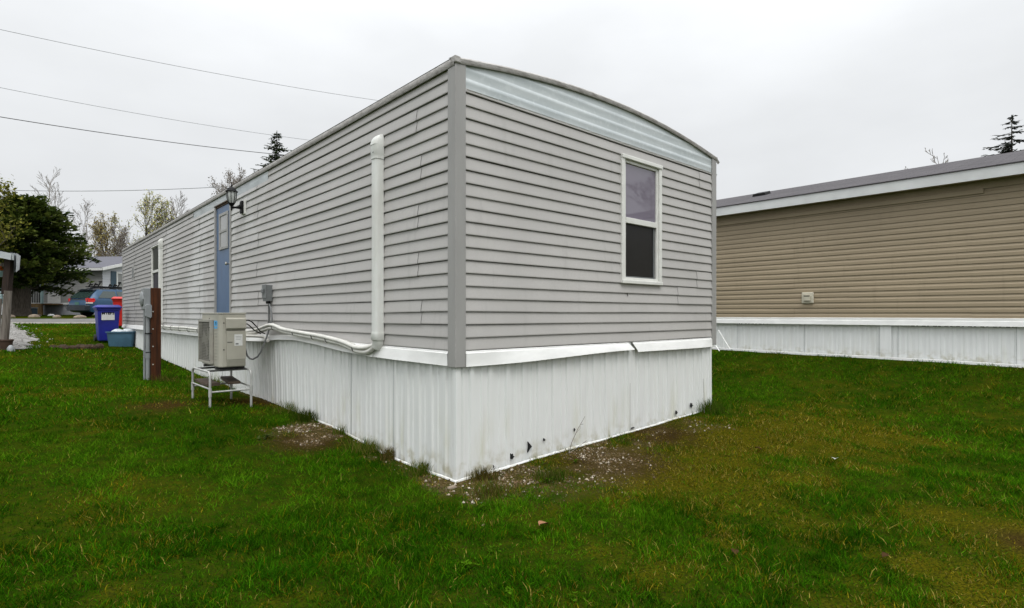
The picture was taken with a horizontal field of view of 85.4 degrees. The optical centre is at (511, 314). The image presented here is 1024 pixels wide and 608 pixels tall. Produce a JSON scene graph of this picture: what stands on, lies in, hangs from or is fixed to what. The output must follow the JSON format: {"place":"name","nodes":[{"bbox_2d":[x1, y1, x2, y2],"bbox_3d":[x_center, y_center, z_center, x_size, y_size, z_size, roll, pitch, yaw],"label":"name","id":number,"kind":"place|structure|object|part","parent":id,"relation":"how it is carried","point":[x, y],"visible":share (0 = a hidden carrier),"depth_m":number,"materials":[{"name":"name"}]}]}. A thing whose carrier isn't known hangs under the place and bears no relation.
{"place":"outdoors","nodes":[
{"label":"outdoors","id":0,"kind":"place"},
{"bbox_2d":[9,323,37,348],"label":"gravel path","id":1,"kind":"structure","parent":0,"point":[20,335],"depth_m":17.05,"materials":[{"name":"grey gravel"}]},
{"bbox_2d":[31,307,37,313],"bbox_3d":[-28.800,-0.186,33.206,0.679,0.475,0.583,0,0,-42],"label":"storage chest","id":2,"kind":"object","parent":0,"point":[35,311],"visible":0.38,"depth_m":33.12,"materials":[{"name":"plastic"}]},
{"bbox_2d":[11,318,94,321],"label":"road","id":3,"kind":"structure","parent":0,"point":[55,320],"depth_m":25.52,"materials":[{"name":"grey asphalt"}]},
{"bbox_2d":[7,186,229,190],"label":"overhead line","id":4,"kind":"object","parent":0,"point":[127,190],"visible":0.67,"depth_m":59.64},
{"bbox_2d":[0,116,282,154],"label":"overhead line","id":5,"kind":"object","parent":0,"point":[134,137],"visible":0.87,"depth_m":25.32,"materials":[{"name":"black rubber"}]},
{"bbox_2d":[0,87,305,139],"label":"overhead line","id":6,"kind":"object","parent":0,"point":[148,115],"visible":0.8,"depth_m":27.18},
{"bbox_2d":[0,29,377,100],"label":"overhead line","id":7,"kind":"object","parent":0,"point":[179,66],"visible":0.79,"depth_m":25.17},
{"bbox_2d":[0,315,1023,607],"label":"ground","id":8,"kind":"structure","parent":0,"point":[570,495],"depth_m":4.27,"materials":[{"name":"green plant"}]},
{"bbox_2d":[0,339,13,349],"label":"flower pot","id":9,"kind":"object","parent":8,"relation":"on","point":[4,344],"visible":0.91,"depth_m":12.81,"materials":[{"name":"ceramic"}]},
{"bbox_2d":[0,251,20,339],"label":"garden shelter","id":10,"kind":"object","parent":8,"relation":"on","point":[10,265],"visible":0.97,"depth_m":12.95,"materials":[{"name":"brown wood"}]},
{"bbox_2d":[0,266,2,276],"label":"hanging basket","id":11,"kind":"object","parent":10,"relation":"hanging from","point":[1,272],"visible":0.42,"depth_m":13.33,"materials":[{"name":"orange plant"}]},
{"bbox_2d":[6,345,14,350],"bbox_3d":[-11.481,0.784,12.702,0.139,0.160,0.162,0,0,-13],"label":"white stone","id":12,"kind":"object","parent":8,"relation":"on","point":[10,347],"visible":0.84,"depth_m":12.66,"materials":[{"name":"white stone"}]},
{"bbox_2d":[0,178,30,261],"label":"leafing tree","id":13,"kind":"object","parent":8,"relation":"on","point":[7,225],"visible":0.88,"depth_m":27.78,"materials":[{"name":"green plant"}]},
{"bbox_2d":[31,167,69,240],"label":"bare tree","id":14,"kind":"object","parent":8,"relation":"on","point":[50,187],"visible":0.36,"depth_m":55.16,"materials":[{"name":"grey plant"}]},
{"bbox_2d":[0,191,101,315],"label":"evergreen tree","id":15,"kind":"object","parent":8,"relation":"on","point":[44,255],"visible":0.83,"depth_m":30.65,"materials":[{"name":"green plant"}]},
{"bbox_2d":[11,322,94,323],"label":"road shoulder","id":16,"kind":"object","parent":8,"relation":"on","point":[50,322],"visible":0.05,"depth_m":24.32},
{"bbox_2d":[46,176,63,205],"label":"bare tree","id":17,"kind":"object","parent":8,"relation":"on","point":[51,191],"visible":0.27,"depth_m":55.95,"materials":[{"name":"grey plant"}]},
{"bbox_2d":[0,256,121,314],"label":"house","id":18,"kind":"structure","parent":8,"relation":"on","point":[106,271],"depth_m":36.29,"materials":[{"name":"grey"}]},
{"bbox_2d":[47,283,60,302],"bbox_3d":[-29.977,-1.641,36.297,0.900,1.790,0.055,0,0,6],"label":"door","id":19,"kind":"structure","parent":18,"relation":"in","point":[50,299],"depth_m":36.28,"materials":[{"name":"white glass"}]},
{"bbox_2d":[116,272,121,289],"bbox_3d":[-26.400,-2.162,37.847,0.090,1.350,1.500,0,0,6],"label":"window","id":20,"kind":"structure","parent":18,"relation":"in","point":[118,274],"depth_m":37.32,"materials":[{"name":"white glass"}]},
{"bbox_2d":[50,344,103,348],"bbox_3d":[-11.704,0.872,14.934,1.185,0.125,0.826,0,0,-42],"label":"soil mound","id":21,"kind":"object","parent":8,"relation":"on","point":[78,346],"visible":0.83,"depth_m":14.85,"materials":[{"name":"brown soil"}]},
{"bbox_2d":[73,315,85,317],"bbox_3d":[-21.810,0.122,28.003,0.453,0.184,0.368,0,0,-7],"label":"border rock","id":22,"kind":"object","parent":8,"relation":"on","point":[80,316],"visible":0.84,"depth_m":27.91,"materials":[{"name":"beige stone"}]},
{"bbox_2d":[72,195,97,251],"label":"bare tree","id":23,"kind":"object","parent":8,"relation":"on","point":[84,221],"visible":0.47,"depth_m":50.15,"materials":[{"name":"grey plant"}]},
{"bbox_2d":[66,281,121,315],"bbox_3d":[-21.724,-0.823,30.930,1.794,1.910,4.820,0,0,21],"label":"parked car","id":24,"kind":"object","parent":8,"relation":"on","point":[83,301],"visible":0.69,"depth_m":29.05,"materials":[{"name":"blue paint"}]},
{"bbox_3d":[-22.457,-1.050,29.035,1.480,0.419,0.438,0,0,21],"label":"tailgate window","id":25,"kind":"part","parent":24,"relation":"part of","materials":[{"name":"black glass"}]},
{"bbox_3d":[-21.497,-1.042,29.411,0.197,0.371,0.950,0,0,21],"label":"rear side window","id":26,"kind":"part","parent":24,"relation":"part of","materials":[{"name":"grey glass"}]},
{"bbox_2d":[83,229,105,256],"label":"bare tree","id":27,"kind":"object","parent":8,"relation":"on","point":[87,236],"visible":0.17,"depth_m":49.39,"materials":[{"name":"grey plant"}]},
{"bbox_2d":[85,212,121,256],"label":"bare tree","id":28,"kind":"object","parent":8,"relation":"on","point":[99,235],"visible":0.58,"depth_m":43.20,"materials":[{"name":"brown plant"}]},
{"bbox_2d":[92,305,121,340],"bbox_3d":[-12.677,0.287,17.367,0.682,1.158,0.883,0,0,-42],"label":"blue bin","id":29,"kind":"object","parent":8,"relation":"on","point":[106,318],"visible":0.97,"depth_m":17.09,"materials":[{"name":"plastic"}]},
{"bbox_2d":[97,225,129,256],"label":"bare tree","id":30,"kind":"object","parent":8,"relation":"on","point":[119,248],"visible":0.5,"depth_m":42.62,"materials":[{"name":"grey plant"}]},
{"bbox_2d":[111,297,121,325],"bbox_3d":[-15.499,-0.088,22.020,0.670,1.198,0.875,0,0,-36],"label":"red bin","id":31,"kind":"object","parent":8,"relation":"on","point":[117,300],"visible":0.37,"depth_m":21.67,"materials":[{"name":"plastic"}]},
{"bbox_2d":[105,331,135,346],"bbox_3d":[-11.635,0.735,16.553,0.740,0.458,0.530,0,0,-24],"label":"storage tote","id":32,"kind":"object","parent":8,"relation":"on","point":[123,339],"visible":0.8,"depth_m":16.37,"materials":[{"name":"blue plastic"}]},
{"bbox_2d":[102,189,176,254],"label":"budding tree","id":33,"kind":"object","parent":8,"relation":"on","point":[160,219],"visible":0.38,"depth_m":46.16,"materials":[{"name":"green plant"}]},
{"bbox_2d":[139,288,160,379],"bbox_3d":[-6.283,0.391,9.629,0.285,1.695,0.331,0,0,-42],"label":"meter post","id":34,"kind":"object","parent":8,"relation":"on","point":[150,300],"visible":0.92,"depth_m":9.55,"materials":[{"name":"brown wood"}]},
{"bbox_2d":[148,373,187,381],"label":"grass tuft","id":35,"kind":"object","parent":8,"relation":"on","point":[161,379],"visible":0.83,"depth_m":9.51,"materials":[{"name":"green plant"}]},
{"bbox_2d":[162,191,188,223],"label":"bare tree","id":36,"kind":"object","parent":8,"relation":"on","point":[172,205],"visible":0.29,"depth_m":47.48,"materials":[{"name":"grey plant"}]},
{"bbox_2d":[181,375,225,389],"bbox_3d":[-5.173,1.122,9.368,0.716,0.267,1.153,0,0,-42],"label":"grass tuft","id":37,"kind":"object","parent":8,"relation":"on","point":[219,380],"visible":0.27,"depth_m":9.37,"materials":[{"name":"green plant"}]},
{"bbox_2d":[191,366,252,407],"bbox_3d":[-3.955,0.991,7.548,0.532,0.533,0.939,0,0,-42],"label":"condenser stand","id":38,"kind":"object","parent":8,"relation":"on","point":[210,391],"visible":0.8,"depth_m":7.37,"materials":[{"name":"white metal"}]},
{"bbox_2d":[195,378,219,386],"bbox_3d":[-4.152,0.922,7.553,0.160,0.037,0.730,0,0,-41],"label":"plank","id":39,"kind":"object","parent":38,"relation":"on","point":[204,381],"visible":1,"depth_m":7.45,"materials":[{"name":"grey wood"}]},
{"bbox_2d":[198,313,245,369],"bbox_3d":[-3.971,0.352,7.606,0.398,0.746,0.924,0,0,-42],"label":"heat pump condenser","id":40,"kind":"object","parent":38,"relation":"on","point":[221,340],"visible":1,"depth_m":7.33,"materials":[{"name":"beige metal"}]},
{"bbox_2d":[246,320,264,333],"bbox_3d":[-3.578,0.176,7.679,0.072,0.210,0.410,0,0,12],"label":"cable pair","id":41,"kind":"object","parent":40,"relation":"attached to","point":[256,327],"visible":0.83,"depth_m":7.71,"materials":[{"name":"black metal"}]},
{"bbox_2d":[221,376,240,383],"bbox_3d":[-3.917,0.911,7.711,0.150,0.040,0.757,0,0,-35],"label":"plank","id":42,"kind":"object","parent":38,"relation":"on","point":[230,380],"visible":1,"depth_m":7.61,"materials":[{"name":"grey wood"}]},
{"bbox_2d":[208,163,246,194],"bbox_3d":[-17.073,-4.626,34.251,3.242,9.490,3.087,0,0,-15],"label":"bare tree","id":43,"kind":"object","parent":8,"relation":"on","point":[228,181],"visible":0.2,"depth_m":34.58,"materials":[{"name":"grey plant"}]},
{"bbox_2d":[250,132,291,171],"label":"spruce","id":44,"kind":"object","parent":8,"relation":"on","point":[275,149],"visible":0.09,"depth_m":43.81,"materials":[{"name":"green plant"}]},
{"bbox_2d":[265,400,298,414],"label":"grass tuft","id":45,"kind":"object","parent":8,"relation":"on","point":[287,407],"visible":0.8,"depth_m":7.24,"materials":[{"name":"green plant"}]},
{"bbox_2d":[279,407,319,422],"bbox_3d":[-2.592,1.218,6.751,0.469,0.185,0.705,0,0,-42],"label":"grass tuft","id":46,"kind":"object","parent":8,"relation":"on","point":[303,416],"visible":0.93,"depth_m":6.71,"materials":[{"name":"green plant"}]},
{"bbox_2d":[332,424,347,436],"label":"grass tuft","id":47,"kind":"object","parent":8,"relation":"on","point":[339,431],"visible":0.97,"depth_m":6.11,"materials":[{"name":"green plant"}]},
{"bbox_2d":[340,437,383,457],"bbox_3d":[-1.506,1.327,5.571,0.416,0.173,0.516,0,0,-42],"label":"grass tuft","id":48,"kind":"object","parent":8,"relation":"on","point":[372,447],"visible":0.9,"depth_m":5.58,"materials":[{"name":"green plant"}]},
{"bbox_2d":[377,445,397,461],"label":"grass tuft","id":49,"kind":"object","parent":8,"relation":"on","point":[387,455],"visible":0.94,"depth_m":5.35,"materials":[{"name":"green plant"}]},
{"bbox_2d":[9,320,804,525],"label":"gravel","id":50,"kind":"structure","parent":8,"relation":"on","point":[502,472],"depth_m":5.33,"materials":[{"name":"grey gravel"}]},
{"bbox_2d":[407,460,433,477],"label":"grass tuft","id":51,"kind":"object","parent":8,"relation":"on","point":[422,468],"visible":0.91,"depth_m":4.89,"materials":[{"name":"green plant"}]},
{"bbox_2d":[122,55,719,482],"bbox_3d":[-5.045,-0.440,12.977,4.526,3.812,18.587,0,0,-42],"label":"mobile home","id":52,"kind":"object","parent":8,"relation":"on","point":[548,263],"visible":0.77,"depth_m":5.82,"materials":[{"name":"grey plastic"}]},
{"bbox_2d":[151,244,163,287],"bbox_3d":[-9.002,-1.120,14.081,0.074,1.282,1.380,0,0,-42],"label":"window","id":53,"kind":"structure","parent":52,"relation":"in","point":[154,249],"depth_m":14.43,"materials":[{"name":"white plastic"}]},
{"bbox_2d":[158,238,162,324],"bbox_3d":[-8.593,-0.770,13.543,0.097,2.173,0.164,0,0,-42],"label":"line set cover","id":54,"kind":"object","parent":52,"relation":"attached to","point":[160,263],"visible":0.7,"depth_m":13.50,"materials":[{"name":"white plastic"}]},
{"bbox_2d":[161,324,197,331],"bbox_3d":[-6.259,0.289,10.909,0.233,0.139,7.018,0,0,-40],"label":"pipe bundle","id":55,"kind":"object","parent":52,"relation":"attached to","point":[184,328],"visible":0.56,"depth_m":11.77,"materials":[{"name":"white plastic"}]},
{"bbox_2d":[214,200,233,312],"bbox_3d":[-5.069,-0.925,9.710,0.106,2.057,1.000,0,0,-42],"label":"door","id":56,"kind":"structure","parent":52,"relation":"in","point":[222,211],"depth_m":9.75,"materials":[{"name":"blue metal"}]},
{"bbox_2d":[225,182,245,214],"bbox_3d":[-4.355,-1.835,8.724,0.282,0.498,0.181,0,0,-42],"label":"wall lantern","id":57,"kind":"object","parent":52,"relation":"attached to","point":[231,194],"depth_m":8.68,"materials":[{"name":"black metal"}]},
{"bbox_2d":[246,284,272,359],"bbox_3d":[-3.564,0.107,7.750,0.419,1.056,0.276,0,0,-42],"label":"disconnect box","id":58,"kind":"object","parent":52,"relation":"attached to","point":[267,292],"visible":0.89,"depth_m":7.84,"materials":[{"name":"grey metal"}]},
{"bbox_2d":[246,323,374,353],"bbox_3d":[-2.634,0.268,6.905,3.766,0.290,0.240,0,0,44],"label":"pipe bundle","id":59,"kind":"object","parent":52,"relation":"attached to","point":[362,349],"visible":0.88,"depth_m":6.50,"materials":[{"name":"white plastic"}]},
{"bbox_2d":[246,335,268,341],"bbox_3d":[-3.651,0.341,7.924,0.652,0.096,0.119,0,0,31],"label":"pipe stub","id":60,"kind":"object","parent":59,"relation":"attached to","point":[260,336],"visible":0.78,"depth_m":7.93,"materials":[{"name":"white plastic"}]},
{"bbox_2d":[370,134,383,349],"bbox_3d":[-1.364,-0.720,5.552,0.097,2.153,0.164,0,0,-42],"label":"line set cover","id":61,"kind":"object","parent":52,"relation":"attached to","point":[377,159],"visible":1,"depth_m":5.50,"materials":[{"name":"white plastic"}]},
{"bbox_2d":[620,153,662,285],"bbox_3d":[1.500,-1.066,6.433,0.790,1.440,0.074,0,0,-42],"label":"window","id":62,"kind":"structure","parent":52,"relation":"in","point":[641,180],"depth_m":6.44,"materials":[{"name":"white plastic"}]},
{"bbox_2d":[453,557,479,568],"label":"broadleaf weed","id":63,"kind":"object","parent":8,"relation":"on","point":[468,563],"visible":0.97,"depth_m":3.10,"materials":[{"name":"green plant"}]},
{"bbox_2d":[466,466,501,481],"bbox_3d":[-0.235,1.354,4.735,0.306,0.126,0.272,0,0,-42],"label":"grass tuft","id":64,"kind":"object","parent":8,"relation":"on","point":[484,474],"visible":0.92,"depth_m":4.72,"materials":[{"name":"green plant"}]},
{"bbox_2d":[461,477,517,504],"bbox_3d":[-0.188,1.365,4.336,0.474,0.129,0.503,0,0,9],"label":"grass tuft","id":65,"kind":"object","parent":8,"relation":"on","point":[484,490],"visible":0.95,"depth_m":4.33,"materials":[{"name":"green plant"}]},
{"bbox_2d":[488,543,501,551],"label":"broadleaf weed","id":66,"kind":"object","parent":8,"relation":"on","point":[493,547],"visible":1,"depth_m":3.30,"materials":[{"name":"green plant"}]},
{"bbox_2d":[505,586,515,596],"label":"broadleaf weed","id":67,"kind":"object","parent":8,"relation":"on","point":[509,592],"visible":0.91,"depth_m":2.77,"materials":[{"name":"green plant"}]},
{"bbox_2d":[538,521,548,525],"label":"fallen leaf","id":68,"kind":"object","parent":8,"relation":"on","point":[541,522],"visible":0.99,"depth_m":3.64,"materials":[{"name":"orange plant"}]},
{"bbox_2d":[530,464,580,488],"bbox_3d":[0.362,1.348,4.674,0.423,0.116,0.504,0,0,-18],"label":"grass tuft","id":69,"kind":"object","parent":8,"relation":"on","point":[550,475],"visible":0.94,"depth_m":4.67,"materials":[{"name":"green plant"}]},
{"bbox_2d":[569,417,586,452],"bbox_3d":[0.662,1.207,5.569,0.304,0.324,0.075,0,0,-42],"label":"dry stalk","id":70,"kind":"object","parent":8,"relation":"on","point":[573,438],"visible":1,"depth_m":5.55,"materials":[{"name":"grey plant"}]},
{"bbox_2d":[693,398,741,416],"bbox_3d":[2.666,1.203,7.251,0.712,0.225,0.572,0,0,-42],"label":"grass tuft","id":71,"kind":"object","parent":8,"relation":"on","point":[710,406],"visible":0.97,"depth_m":7.28,"materials":[{"name":"green plant"}]},
{"bbox_2d":[731,548,738,554],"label":"fallen leaf","id":72,"kind":"object","parent":8,"relation":"on","point":[736,551],"visible":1,"depth_m":3.23,"materials":[{"name":"brown plant"}]},
{"bbox_2d":[712,150,1023,367],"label":"beige home","id":73,"kind":"object","parent":8,"relation":"on","point":[925,263],"visible":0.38,"depth_m":10.26,"materials":[{"name":"plastic"}]},
{"bbox_2d":[925,148,947,163],"bbox_3d":[23.316,-4.387,30.165,1.019,9.538,1.375,0,0,-42],"label":"bare tree","id":74,"kind":"object","parent":8,"relation":"on","point":[935,157],"visible":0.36,"depth_m":30.33,"materials":[{"name":"grey plant"}]},
{"bbox_2d":[981,115,1023,156],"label":"spruce","id":75,"kind":"object","parent":8,"relation":"on","point":[1006,148],"visible":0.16,"depth_m":35.99,"materials":[{"name":"green plant"}]},
{"bbox_2d":[0,0,1023,256],"label":"sky","id":76,"kind":"structure","parent":0,"point":[785,94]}
]}

